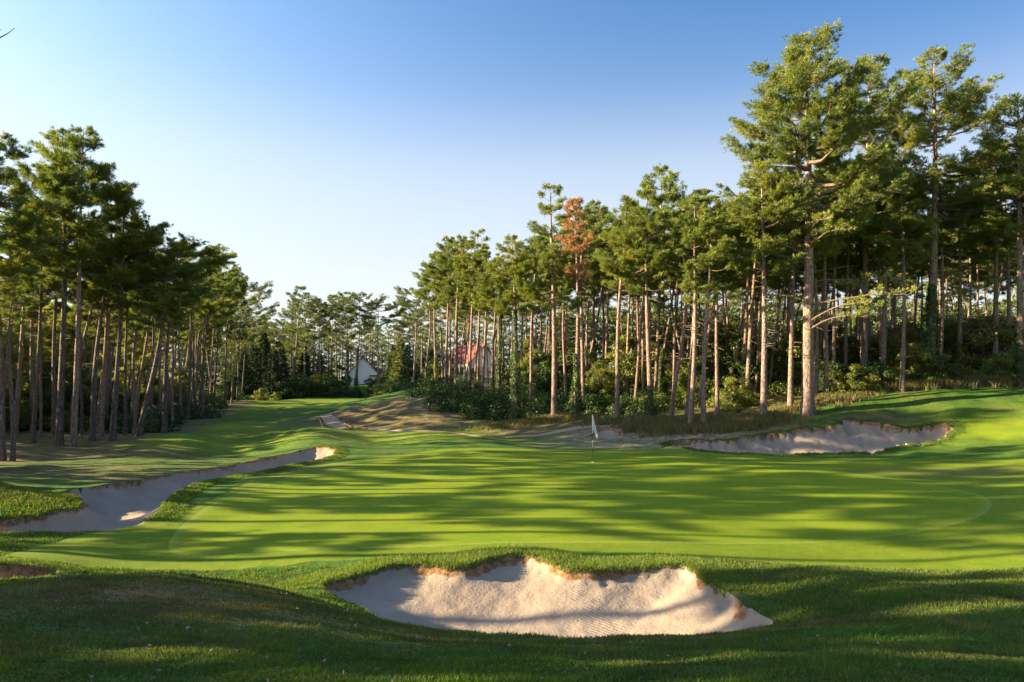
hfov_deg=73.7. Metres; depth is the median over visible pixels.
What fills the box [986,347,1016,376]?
shrub
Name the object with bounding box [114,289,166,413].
pine tree
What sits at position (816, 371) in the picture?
pine tree
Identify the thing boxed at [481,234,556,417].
pine tree
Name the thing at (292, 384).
shrub
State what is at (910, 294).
pine tree
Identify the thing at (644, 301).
pine tree
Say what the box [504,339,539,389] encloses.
shrub
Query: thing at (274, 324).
pine tree
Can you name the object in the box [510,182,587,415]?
pine tree
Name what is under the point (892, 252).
pine tree
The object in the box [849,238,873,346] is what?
pine tree
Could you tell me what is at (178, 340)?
pine tree
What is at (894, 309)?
pine tree
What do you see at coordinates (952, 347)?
shrub
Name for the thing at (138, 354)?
pine tree
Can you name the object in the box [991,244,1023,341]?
pine tree
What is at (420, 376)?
shrub
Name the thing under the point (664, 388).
shrub
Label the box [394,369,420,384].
shrub
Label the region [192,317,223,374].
pine tree
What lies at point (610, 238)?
pine tree
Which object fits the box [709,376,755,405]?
shrub
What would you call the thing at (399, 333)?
pine tree
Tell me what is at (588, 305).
pine tree
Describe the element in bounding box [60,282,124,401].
pine tree
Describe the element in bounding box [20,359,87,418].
shrub
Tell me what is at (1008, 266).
pine tree
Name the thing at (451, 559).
fringe grass
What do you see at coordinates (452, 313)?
pine tree
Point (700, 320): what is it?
pine tree
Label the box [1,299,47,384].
pine tree
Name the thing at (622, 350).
shrub
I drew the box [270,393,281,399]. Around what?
shrub
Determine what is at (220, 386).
shrub
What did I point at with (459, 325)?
pine tree
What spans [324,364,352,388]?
shrub
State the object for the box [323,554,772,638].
sand bunker
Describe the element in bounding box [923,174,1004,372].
pine tree
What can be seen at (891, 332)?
shrub
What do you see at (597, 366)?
shrub
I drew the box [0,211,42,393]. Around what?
pine tree
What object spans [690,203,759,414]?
pine tree
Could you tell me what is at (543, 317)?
pine tree
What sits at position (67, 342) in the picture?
pine tree
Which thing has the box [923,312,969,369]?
shrub
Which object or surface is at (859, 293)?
pine tree
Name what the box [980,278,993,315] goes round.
pine tree
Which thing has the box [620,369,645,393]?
shrub
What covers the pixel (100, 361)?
pine tree
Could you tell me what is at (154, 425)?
thicket
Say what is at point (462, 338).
pine tree
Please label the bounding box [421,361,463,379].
shrub
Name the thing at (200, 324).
pine tree
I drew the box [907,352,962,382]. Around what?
shrub
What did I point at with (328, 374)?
shrub
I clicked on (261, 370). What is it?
fir tree
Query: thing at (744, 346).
pine tree
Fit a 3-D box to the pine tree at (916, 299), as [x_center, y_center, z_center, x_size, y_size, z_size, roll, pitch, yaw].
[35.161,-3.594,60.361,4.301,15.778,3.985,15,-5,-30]
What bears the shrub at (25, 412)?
on the ground at (982, 456)
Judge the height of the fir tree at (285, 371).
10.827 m
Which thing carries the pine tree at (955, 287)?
on the ground at (982, 456)
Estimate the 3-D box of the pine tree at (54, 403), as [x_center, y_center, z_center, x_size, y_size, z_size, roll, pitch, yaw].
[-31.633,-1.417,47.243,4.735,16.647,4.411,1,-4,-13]
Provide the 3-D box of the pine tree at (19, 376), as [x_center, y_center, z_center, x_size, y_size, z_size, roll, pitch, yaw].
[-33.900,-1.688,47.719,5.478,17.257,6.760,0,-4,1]
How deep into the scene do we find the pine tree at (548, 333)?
97.30 m
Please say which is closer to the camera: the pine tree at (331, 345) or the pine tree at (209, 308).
the pine tree at (209, 308)
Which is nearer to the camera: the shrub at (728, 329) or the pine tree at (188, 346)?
the shrub at (728, 329)
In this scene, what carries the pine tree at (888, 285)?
on the ground at (982, 456)
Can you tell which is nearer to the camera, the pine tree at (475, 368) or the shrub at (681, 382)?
the shrub at (681, 382)
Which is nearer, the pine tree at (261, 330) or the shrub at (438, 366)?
the shrub at (438, 366)
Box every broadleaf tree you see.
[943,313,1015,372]
[943,325,998,371]
[986,317,1016,372]
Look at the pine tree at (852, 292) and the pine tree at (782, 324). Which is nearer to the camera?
the pine tree at (782, 324)
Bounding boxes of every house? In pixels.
[349,357,384,384]
[444,344,497,378]
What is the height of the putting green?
0.233 m
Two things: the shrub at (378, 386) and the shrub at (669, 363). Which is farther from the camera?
the shrub at (378, 386)
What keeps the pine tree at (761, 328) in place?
on the ground at (982, 456)
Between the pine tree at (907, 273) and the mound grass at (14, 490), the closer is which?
the mound grass at (14, 490)
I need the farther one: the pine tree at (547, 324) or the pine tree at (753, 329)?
the pine tree at (547, 324)
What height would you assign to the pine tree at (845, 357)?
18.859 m
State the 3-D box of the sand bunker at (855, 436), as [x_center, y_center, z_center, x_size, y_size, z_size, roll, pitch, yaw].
[17.316,5.878,38.101,16.868,2.545,8.005,0,-4,0]
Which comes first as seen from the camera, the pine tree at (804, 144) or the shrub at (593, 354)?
the pine tree at (804, 144)
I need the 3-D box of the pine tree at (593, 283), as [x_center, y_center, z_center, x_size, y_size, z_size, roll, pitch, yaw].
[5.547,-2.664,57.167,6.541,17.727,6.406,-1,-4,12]
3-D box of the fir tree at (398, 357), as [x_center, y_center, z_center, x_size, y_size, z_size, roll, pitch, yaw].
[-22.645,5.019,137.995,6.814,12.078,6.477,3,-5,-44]
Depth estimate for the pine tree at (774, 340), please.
54.72 m
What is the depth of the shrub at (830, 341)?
64.81 m
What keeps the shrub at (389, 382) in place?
on the ground at (982, 456)
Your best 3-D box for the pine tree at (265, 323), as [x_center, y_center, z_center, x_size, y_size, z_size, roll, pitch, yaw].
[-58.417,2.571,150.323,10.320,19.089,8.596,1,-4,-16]
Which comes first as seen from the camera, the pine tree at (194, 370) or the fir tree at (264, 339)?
the pine tree at (194, 370)
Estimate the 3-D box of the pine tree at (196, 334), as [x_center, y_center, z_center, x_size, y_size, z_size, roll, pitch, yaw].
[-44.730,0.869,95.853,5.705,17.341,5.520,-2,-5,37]
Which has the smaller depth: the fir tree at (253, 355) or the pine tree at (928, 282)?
the pine tree at (928, 282)
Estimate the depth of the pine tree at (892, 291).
88.82 m
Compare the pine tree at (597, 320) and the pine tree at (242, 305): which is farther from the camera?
the pine tree at (242, 305)
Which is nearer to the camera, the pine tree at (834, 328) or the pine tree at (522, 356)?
the pine tree at (834, 328)
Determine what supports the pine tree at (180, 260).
on the ground at (982, 456)
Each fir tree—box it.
[234,350,253,388]
[241,345,264,396]
[248,345,271,397]
[255,332,270,373]
[257,350,286,398]
[271,340,289,373]
[271,347,290,388]
[296,346,312,377]
[311,353,326,379]
[382,344,398,384]
[386,336,409,386]
[395,345,418,383]
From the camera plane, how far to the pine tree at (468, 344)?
98.61 m
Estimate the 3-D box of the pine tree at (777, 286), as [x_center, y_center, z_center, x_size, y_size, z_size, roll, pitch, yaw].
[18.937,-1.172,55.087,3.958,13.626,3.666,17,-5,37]
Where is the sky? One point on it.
(331, 146)
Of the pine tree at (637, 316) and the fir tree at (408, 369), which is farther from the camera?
the fir tree at (408, 369)
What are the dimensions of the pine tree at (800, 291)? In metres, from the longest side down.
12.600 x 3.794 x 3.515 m
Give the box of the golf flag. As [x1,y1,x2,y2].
[592,415,596,461]
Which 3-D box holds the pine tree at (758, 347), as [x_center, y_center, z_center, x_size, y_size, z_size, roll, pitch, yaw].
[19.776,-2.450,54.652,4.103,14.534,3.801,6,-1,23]
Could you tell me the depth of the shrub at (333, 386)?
128.93 m
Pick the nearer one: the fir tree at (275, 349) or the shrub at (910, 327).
the shrub at (910, 327)
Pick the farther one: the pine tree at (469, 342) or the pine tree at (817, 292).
the pine tree at (469, 342)
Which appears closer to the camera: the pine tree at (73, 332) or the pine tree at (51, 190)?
the pine tree at (51, 190)
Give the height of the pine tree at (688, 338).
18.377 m
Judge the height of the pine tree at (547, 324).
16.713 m
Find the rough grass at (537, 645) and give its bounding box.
[0,554,1023,681]
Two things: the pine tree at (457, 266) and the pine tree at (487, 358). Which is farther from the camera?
the pine tree at (487, 358)
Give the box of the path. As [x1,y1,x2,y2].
[320,413,612,437]
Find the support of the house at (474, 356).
on the ground at (982, 456)
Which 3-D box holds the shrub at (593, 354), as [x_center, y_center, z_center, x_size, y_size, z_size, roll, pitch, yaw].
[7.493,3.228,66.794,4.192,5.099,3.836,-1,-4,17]
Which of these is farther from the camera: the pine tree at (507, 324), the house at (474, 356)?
the house at (474, 356)
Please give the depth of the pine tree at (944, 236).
52.03 m
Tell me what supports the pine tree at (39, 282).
on the ground at (982, 456)
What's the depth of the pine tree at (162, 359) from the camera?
112.32 m
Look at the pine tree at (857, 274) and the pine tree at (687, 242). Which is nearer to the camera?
the pine tree at (687, 242)
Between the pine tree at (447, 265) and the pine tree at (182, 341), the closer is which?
the pine tree at (447, 265)
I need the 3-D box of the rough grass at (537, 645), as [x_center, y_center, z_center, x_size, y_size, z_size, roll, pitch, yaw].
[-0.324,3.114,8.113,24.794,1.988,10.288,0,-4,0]
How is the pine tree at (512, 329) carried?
on the ground at (982, 456)
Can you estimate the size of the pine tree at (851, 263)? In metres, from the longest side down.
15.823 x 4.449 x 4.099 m
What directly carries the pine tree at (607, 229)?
on the ground at (982, 456)
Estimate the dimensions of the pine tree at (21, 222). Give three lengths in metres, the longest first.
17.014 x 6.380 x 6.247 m
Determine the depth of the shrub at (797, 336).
59.82 m
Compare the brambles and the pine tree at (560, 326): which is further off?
the pine tree at (560, 326)
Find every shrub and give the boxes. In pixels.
[5,372,42,431]
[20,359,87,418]
[42,410,79,431]
[56,369,110,420]
[108,396,140,416]
[136,365,157,399]
[169,369,191,401]
[206,378,250,399]
[251,388,270,400]
[268,378,304,398]
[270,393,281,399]
[276,373,319,397]
[301,374,328,396]
[301,377,324,395]
[314,379,347,396]
[317,371,339,388]
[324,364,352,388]
[343,390,351,396]
[363,377,375,385]
[369,384,385,396]
[372,376,381,384]
[374,372,394,385]
[378,379,401,393]
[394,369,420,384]
[412,347,448,379]
[412,373,430,383]
[415,350,439,372]
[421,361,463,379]
[501,351,529,385]
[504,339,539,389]
[518,349,547,390]
[523,355,563,396]
[533,338,585,396]
[557,347,579,385]
[562,361,580,391]
[579,348,607,389]
[585,360,614,400]
[585,368,614,397]
[597,350,624,388]
[601,334,652,397]
[606,335,644,387]
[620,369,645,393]
[628,342,670,395]
[644,346,677,395]
[645,349,676,391]
[666,359,688,399]
[675,354,714,397]
[679,329,740,395]
[679,339,710,386]
[697,322,746,388]
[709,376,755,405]
[712,333,769,392]
[712,387,744,411]
[733,337,771,380]
[755,342,799,386]
[768,327,801,385]
[769,322,829,384]
[814,323,848,353]
[818,361,866,392]
[819,324,868,372]
[826,363,880,393]
[830,353,875,380]
[841,338,874,361]
[849,360,899,389]
[868,326,893,372]
[868,327,924,367]
[871,334,877,357]
[873,332,912,365]
[878,319,937,377]
[887,341,960,379]
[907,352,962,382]
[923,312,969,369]
[936,320,982,372]
[947,317,971,350]
[969,352,1016,379]
[975,327,1004,366]
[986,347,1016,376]
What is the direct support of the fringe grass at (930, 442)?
on the ground at (982, 456)
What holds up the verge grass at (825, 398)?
on the ground at (982, 456)
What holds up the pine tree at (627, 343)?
on the ground at (982, 456)
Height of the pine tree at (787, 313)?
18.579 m
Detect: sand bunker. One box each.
[0,446,335,531]
[0,565,56,578]
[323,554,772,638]
[589,428,623,438]
[672,420,953,454]
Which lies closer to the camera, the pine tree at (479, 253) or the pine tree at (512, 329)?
the pine tree at (479, 253)
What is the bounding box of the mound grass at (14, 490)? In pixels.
[0,481,78,507]
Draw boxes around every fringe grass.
[0,444,348,522]
[274,543,779,597]
[657,418,965,455]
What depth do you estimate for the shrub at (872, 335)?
66.54 m
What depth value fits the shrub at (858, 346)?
61.33 m
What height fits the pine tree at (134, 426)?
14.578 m
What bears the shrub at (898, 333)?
on the ground at (982, 456)
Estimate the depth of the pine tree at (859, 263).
53.78 m
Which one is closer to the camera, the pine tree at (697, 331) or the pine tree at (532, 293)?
the pine tree at (532, 293)
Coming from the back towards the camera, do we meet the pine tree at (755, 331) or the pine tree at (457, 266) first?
the pine tree at (457, 266)
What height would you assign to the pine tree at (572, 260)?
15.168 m
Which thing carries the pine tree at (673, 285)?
on the ground at (982, 456)
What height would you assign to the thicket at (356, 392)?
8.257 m
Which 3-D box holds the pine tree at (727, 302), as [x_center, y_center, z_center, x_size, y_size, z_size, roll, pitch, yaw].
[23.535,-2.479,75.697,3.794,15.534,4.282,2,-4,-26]
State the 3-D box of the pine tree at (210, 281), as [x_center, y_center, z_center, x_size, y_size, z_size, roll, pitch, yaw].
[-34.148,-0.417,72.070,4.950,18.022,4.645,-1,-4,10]
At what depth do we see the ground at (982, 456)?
26.68 m
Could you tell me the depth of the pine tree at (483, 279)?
65.84 m
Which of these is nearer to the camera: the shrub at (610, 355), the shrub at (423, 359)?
the shrub at (610, 355)
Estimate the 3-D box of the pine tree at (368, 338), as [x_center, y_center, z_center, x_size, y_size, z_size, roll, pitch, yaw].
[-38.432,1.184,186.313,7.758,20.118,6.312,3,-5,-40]
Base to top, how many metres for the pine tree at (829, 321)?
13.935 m
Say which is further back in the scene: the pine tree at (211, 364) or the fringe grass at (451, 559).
the pine tree at (211, 364)
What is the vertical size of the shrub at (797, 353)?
5.759 m
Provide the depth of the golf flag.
30.99 m
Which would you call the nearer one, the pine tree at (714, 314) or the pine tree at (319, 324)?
the pine tree at (714, 314)
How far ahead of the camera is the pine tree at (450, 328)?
90.29 m
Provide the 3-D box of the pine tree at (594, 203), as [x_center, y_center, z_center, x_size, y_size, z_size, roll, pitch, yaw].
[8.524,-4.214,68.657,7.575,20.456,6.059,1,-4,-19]
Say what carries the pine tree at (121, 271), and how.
on the ground at (982, 456)
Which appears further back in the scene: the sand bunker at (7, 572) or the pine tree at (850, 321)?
the pine tree at (850, 321)
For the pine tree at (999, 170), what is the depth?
50.86 m
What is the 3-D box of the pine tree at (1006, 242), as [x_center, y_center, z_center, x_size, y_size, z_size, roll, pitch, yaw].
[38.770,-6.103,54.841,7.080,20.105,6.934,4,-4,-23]
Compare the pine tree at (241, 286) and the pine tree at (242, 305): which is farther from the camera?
the pine tree at (242, 305)
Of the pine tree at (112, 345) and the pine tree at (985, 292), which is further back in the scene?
the pine tree at (985, 292)
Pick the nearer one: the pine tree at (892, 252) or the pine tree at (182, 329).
the pine tree at (892, 252)
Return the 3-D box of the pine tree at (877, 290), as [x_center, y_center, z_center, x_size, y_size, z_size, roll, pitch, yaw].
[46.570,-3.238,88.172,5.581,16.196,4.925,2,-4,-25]
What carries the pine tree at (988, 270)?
on the ground at (982, 456)
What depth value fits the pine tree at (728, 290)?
79.80 m
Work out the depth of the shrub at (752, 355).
59.89 m
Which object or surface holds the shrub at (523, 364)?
on the ground at (982, 456)
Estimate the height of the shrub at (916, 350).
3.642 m
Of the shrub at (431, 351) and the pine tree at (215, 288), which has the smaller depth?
the pine tree at (215, 288)
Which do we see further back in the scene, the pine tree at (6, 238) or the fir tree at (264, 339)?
the fir tree at (264, 339)
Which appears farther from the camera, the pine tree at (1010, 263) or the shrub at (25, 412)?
the pine tree at (1010, 263)
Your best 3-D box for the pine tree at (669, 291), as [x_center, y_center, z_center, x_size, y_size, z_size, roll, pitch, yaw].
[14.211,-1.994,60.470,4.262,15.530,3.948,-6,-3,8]
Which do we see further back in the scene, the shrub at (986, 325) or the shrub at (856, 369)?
the shrub at (986, 325)
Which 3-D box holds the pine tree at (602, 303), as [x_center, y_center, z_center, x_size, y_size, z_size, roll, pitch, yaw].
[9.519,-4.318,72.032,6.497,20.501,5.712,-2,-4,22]
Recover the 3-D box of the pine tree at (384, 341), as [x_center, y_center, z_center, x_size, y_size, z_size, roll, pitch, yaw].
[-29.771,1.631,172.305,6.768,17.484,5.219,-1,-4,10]
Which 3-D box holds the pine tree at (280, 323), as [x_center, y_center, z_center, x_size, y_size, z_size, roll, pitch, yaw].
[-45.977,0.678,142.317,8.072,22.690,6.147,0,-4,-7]
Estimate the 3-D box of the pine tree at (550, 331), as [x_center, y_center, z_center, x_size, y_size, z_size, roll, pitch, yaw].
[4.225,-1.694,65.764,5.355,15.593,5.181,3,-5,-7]
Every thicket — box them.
[20,386,253,433]
[211,367,480,399]
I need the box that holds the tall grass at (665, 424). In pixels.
[611,407,806,438]
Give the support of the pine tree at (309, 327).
on the ground at (982, 456)
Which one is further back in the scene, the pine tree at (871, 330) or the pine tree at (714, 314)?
the pine tree at (871, 330)
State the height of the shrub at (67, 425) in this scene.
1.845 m
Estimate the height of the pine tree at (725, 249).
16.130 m
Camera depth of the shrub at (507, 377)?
78.06 m
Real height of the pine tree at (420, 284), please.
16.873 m
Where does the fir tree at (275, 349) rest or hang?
on the ground at (982, 456)
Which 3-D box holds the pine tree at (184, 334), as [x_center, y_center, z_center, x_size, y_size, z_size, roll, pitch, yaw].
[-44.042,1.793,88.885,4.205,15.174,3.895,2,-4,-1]
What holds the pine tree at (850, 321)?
on the ground at (982, 456)
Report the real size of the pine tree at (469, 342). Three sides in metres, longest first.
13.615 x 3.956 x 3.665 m
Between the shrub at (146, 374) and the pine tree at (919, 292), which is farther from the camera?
the shrub at (146, 374)
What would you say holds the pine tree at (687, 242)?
on the ground at (982, 456)
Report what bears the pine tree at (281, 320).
on the ground at (982, 456)
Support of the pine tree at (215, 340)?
on the ground at (982, 456)
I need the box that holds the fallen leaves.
[1,572,1005,681]
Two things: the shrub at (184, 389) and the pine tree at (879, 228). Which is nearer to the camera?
the pine tree at (879, 228)
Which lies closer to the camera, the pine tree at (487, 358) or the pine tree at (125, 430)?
the pine tree at (125, 430)
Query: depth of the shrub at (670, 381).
56.43 m
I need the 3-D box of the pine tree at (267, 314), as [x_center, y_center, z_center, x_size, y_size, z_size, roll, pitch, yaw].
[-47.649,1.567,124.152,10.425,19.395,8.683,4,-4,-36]
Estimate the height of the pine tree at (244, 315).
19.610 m
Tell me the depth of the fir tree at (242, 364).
139.67 m
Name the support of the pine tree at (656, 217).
on the ground at (982, 456)
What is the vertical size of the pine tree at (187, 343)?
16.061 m
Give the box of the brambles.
[405,373,685,421]
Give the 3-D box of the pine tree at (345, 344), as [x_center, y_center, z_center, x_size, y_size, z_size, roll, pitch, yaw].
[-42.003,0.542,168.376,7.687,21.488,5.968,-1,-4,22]
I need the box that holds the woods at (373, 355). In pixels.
[224,319,448,379]
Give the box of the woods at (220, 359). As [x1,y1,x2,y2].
[91,311,316,392]
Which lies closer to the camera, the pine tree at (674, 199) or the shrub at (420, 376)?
the pine tree at (674, 199)
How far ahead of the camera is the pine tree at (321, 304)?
147.60 m
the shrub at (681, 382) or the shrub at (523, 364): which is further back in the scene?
the shrub at (523, 364)
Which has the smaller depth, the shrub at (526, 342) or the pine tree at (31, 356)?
the pine tree at (31, 356)
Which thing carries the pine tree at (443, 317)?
on the ground at (982, 456)
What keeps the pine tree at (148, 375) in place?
on the ground at (982, 456)
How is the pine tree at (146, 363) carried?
on the ground at (982, 456)
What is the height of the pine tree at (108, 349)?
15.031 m
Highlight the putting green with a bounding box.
[168,450,991,553]
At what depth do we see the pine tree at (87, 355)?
78.46 m
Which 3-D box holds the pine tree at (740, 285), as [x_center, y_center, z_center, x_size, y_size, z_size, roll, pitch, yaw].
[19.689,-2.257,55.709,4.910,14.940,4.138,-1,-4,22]
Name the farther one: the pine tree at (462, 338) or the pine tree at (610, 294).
the pine tree at (462, 338)
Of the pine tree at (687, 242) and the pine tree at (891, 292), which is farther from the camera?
the pine tree at (891, 292)
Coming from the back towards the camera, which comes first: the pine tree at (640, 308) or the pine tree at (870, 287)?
the pine tree at (640, 308)
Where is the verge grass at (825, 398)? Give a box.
[459,387,910,430]
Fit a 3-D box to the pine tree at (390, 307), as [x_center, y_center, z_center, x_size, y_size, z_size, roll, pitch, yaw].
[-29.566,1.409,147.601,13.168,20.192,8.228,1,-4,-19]
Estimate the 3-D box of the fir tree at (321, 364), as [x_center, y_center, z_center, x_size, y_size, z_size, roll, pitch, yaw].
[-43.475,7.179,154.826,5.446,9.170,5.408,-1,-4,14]
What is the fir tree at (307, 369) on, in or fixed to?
on the ground at (982, 456)
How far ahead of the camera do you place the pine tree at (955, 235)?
62.75 m
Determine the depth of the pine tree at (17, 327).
60.92 m
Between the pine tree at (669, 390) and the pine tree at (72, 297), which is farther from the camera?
the pine tree at (669, 390)
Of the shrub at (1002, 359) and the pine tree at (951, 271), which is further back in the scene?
the pine tree at (951, 271)
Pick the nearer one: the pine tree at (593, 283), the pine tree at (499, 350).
the pine tree at (593, 283)
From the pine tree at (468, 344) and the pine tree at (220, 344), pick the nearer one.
the pine tree at (468, 344)
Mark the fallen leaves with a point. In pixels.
(278, 668)
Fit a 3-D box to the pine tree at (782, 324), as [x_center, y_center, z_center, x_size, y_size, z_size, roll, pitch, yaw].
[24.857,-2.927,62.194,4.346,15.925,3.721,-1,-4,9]
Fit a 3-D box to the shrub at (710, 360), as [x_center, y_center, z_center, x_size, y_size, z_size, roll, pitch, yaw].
[16.408,2.060,55.617,5.036,6.105,5.072,3,-5,-39]
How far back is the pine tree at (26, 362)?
55.62 m
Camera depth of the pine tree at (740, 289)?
88.02 m
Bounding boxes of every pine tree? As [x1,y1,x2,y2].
[0,130,69,460]
[0,156,6,175]
[0,190,12,261]
[0,198,61,436]
[0,209,83,442]
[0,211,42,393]
[0,259,48,460]
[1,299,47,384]
[1,311,56,417]
[2,255,68,430]
[2,330,19,416]
[3,331,57,430]
[11,122,138,446]
[11,311,98,417]
[12,303,111,415]
[13,125,135,445]
[18,238,70,436]
[24,302,99,389]
[30,210,87,437]
[43,326,120,398]
[50,327,123,394]
[53,265,125,418]
[54,260,100,435]
[59,305,114,397]
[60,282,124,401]
[61,219,146,440]
[75,224,133,435]
[83,191,183,440]
[83,302,143,416]
[90,235,133,433]
[91,329,161,405]
[95,229,158,434]
[99,321,174,398]
[106,327,116,388]
[107,227,236,436]
[109,350,112,411]
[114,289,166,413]
[122,316,181,383]
[127,305,158,410]
[127,314,156,391]
[128,248,181,434]
[132,272,183,419]
[133,242,212,432]
[143,314,180,411]
[144,316,155,398]
[147,320,187,413]
[156,322,176,409]
[157,247,188,426]
[163,322,187,390]
[167,241,207,422]
[169,318,189,398]
[177,257,219,419]
[177,324,199,370]
[180,318,195,396]
[180,340,187,381]
[184,311,211,402]
[185,315,212,400]
[185,316,209,365]
[186,301,205,411]
[187,248,240,416]
[188,277,222,414]
[189,331,222,377]
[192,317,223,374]
[197,339,213,374]
[205,291,234,398]
[206,317,233,392]
[206,347,209,390]
[207,251,248,408]
[213,261,248,399]
[220,275,273,403]
[222,289,264,400]
[226,297,280,398]
[233,311,271,353]
[252,316,274,347]
[254,321,294,349]
[270,319,292,349]
[271,292,312,374]
[282,285,316,391]
[284,292,323,376]
[287,301,334,374]
[305,298,338,379]
[309,294,352,389]
[320,294,346,369]
[324,302,356,380]
[326,291,366,393]
[332,291,388,390]
[347,301,407,383]
[356,310,381,362]
[379,314,408,352]
[390,310,414,365]
[393,299,428,350]
[394,286,437,382]
[409,251,451,387]
[410,299,437,379]
[413,277,438,385]
[422,236,470,383]
[425,234,474,382]
[427,295,452,382]
[433,240,459,380]
[442,296,467,375]
[447,315,469,374]
[451,228,490,385]
[451,239,491,385]
[458,310,470,378]
[463,249,497,388]
[463,295,475,380]
[464,258,493,387]
[464,305,477,378]
[465,310,471,380]
[468,252,518,393]
[474,259,512,395]
[474,274,491,383]
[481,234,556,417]
[487,293,503,385]
[490,305,517,376]
[491,292,497,370]
[503,245,541,381]
[507,279,527,352]
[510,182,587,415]
[512,234,567,400]
[522,232,555,352]
[525,278,531,357]
[528,297,548,350]
[529,271,537,368]
[530,247,582,396]
[536,244,556,353]
[538,214,575,352]
[543,207,614,402]
[544,303,560,359]
[550,254,586,394]
[554,197,594,417]
[555,279,566,371]
[559,198,622,387]
[559,297,573,347]
[569,215,609,396]
[575,287,613,336]
[582,286,605,377]
[583,232,615,350]
[585,205,612,385]
[588,243,616,384]
[589,227,627,348]
[591,291,615,321]
[592,203,664,418]
[596,211,613,357]
[598,182,682,417]
[604,277,628,361]
[609,292,624,337]
[612,221,639,396]
[612,227,642,393]
[612,241,640,370]
[616,241,657,353]
[627,163,697,393]
[628,283,646,358]
[630,243,667,396]
[632,231,665,359]
[633,226,659,397]
[635,206,665,355]
[648,290,680,367]
[652,231,687,382]
[655,196,727,423]
[658,228,690,391]
[660,224,707,416]
[666,194,744,422]
[666,210,705,387]
[667,272,678,397]
[668,259,689,367]
[669,188,725,415]
[669,206,712,354]
[678,280,699,349]
[689,286,701,376]
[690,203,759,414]
[697,295,707,362]
[698,201,751,405]
[704,18,924,416]
[705,248,736,357]
[707,266,734,362]
[718,275,743,323]
[719,287,749,338]
[720,274,737,345]
[721,160,823,416]
[725,255,790,388]
[726,233,774,348]
[727,177,791,402]
[735,288,748,322]
[736,268,759,356]
[737,197,770,399]
[740,231,785,397]
[745,205,787,395]
[748,169,846,406]
[748,290,761,355]
[754,279,758,356]
[760,284,790,340]
[767,277,786,342]
[768,238,817,386]
[770,173,801,382]
[774,269,795,382]
[780,270,821,381]
[785,257,841,381]
[788,172,859,395]
[793,251,853,371]
[797,156,858,393]
[811,52,948,373]
[814,246,855,339]
[816,219,846,371]
[816,269,845,337]
[819,218,852,360]
[821,158,873,377]
[821,251,861,348]
[822,186,863,383]
[822,252,882,374]
[831,242,875,336]
[836,244,874,344]
[839,243,873,331]
[843,142,941,386]
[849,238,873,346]
[850,192,873,348]
[854,208,911,362]
[856,183,939,391]
[858,43,1013,379]
[860,270,890,319]
[861,267,877,352]
[868,190,879,357]
[872,190,913,370]
[873,224,920,366]
[873,238,926,338]
[876,270,907,332]
[881,248,927,323]
[887,276,901,312]
[894,263,914,313]
[898,231,948,360]
[904,166,991,371]
[904,228,939,323]
[906,277,927,316]
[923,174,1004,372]
[923,250,957,324]
[923,273,945,298]
[932,92,1023,385]
[937,229,967,317]
[939,241,979,321]
[944,210,986,325]
[944,273,968,316]
[947,258,991,319]
[955,227,1001,317]
[956,147,1023,357]
[967,249,1023,312]
[975,282,1004,315]
[978,261,1006,304]
[979,151,1023,371]
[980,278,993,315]
[981,235,1023,315]
[991,138,1023,231]
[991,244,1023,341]
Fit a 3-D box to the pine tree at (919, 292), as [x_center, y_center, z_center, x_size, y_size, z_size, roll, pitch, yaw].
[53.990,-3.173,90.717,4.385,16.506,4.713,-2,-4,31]
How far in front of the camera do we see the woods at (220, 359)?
151.44 m
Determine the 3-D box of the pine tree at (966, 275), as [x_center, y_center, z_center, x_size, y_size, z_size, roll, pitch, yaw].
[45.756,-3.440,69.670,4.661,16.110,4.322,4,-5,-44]
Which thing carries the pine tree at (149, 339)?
on the ground at (982, 456)
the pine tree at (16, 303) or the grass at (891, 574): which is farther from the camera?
the pine tree at (16, 303)
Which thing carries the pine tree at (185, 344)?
on the ground at (982, 456)
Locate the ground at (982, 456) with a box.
[0,366,1023,681]
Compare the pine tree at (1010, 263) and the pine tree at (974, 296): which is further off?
the pine tree at (974, 296)
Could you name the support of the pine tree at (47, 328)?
on the ground at (982, 456)
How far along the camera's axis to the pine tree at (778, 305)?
67.78 m
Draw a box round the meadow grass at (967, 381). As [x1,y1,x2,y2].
[852,373,1023,391]
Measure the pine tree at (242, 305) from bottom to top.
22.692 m
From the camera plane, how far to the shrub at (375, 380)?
159.16 m
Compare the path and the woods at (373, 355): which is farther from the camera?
the woods at (373, 355)
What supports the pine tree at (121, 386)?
on the ground at (982, 456)
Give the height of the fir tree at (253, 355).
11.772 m
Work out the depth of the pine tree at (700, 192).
49.96 m
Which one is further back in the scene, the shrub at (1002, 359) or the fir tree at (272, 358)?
the fir tree at (272, 358)
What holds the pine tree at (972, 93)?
on the ground at (982, 456)
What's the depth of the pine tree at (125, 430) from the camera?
49.66 m
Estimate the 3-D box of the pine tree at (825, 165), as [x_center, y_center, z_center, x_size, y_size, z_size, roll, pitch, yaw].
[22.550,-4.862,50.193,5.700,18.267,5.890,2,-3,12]
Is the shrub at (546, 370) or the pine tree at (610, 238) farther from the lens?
the shrub at (546, 370)
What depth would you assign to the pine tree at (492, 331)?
86.05 m
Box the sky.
[0,0,1023,375]
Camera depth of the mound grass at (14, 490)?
18.56 m
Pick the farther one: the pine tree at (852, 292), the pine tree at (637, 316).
the pine tree at (852, 292)
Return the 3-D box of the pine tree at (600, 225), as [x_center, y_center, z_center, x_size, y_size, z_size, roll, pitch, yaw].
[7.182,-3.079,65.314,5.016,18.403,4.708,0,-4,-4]
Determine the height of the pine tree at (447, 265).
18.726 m
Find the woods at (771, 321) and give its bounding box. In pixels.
[420,283,1016,368]
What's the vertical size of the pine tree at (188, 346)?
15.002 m

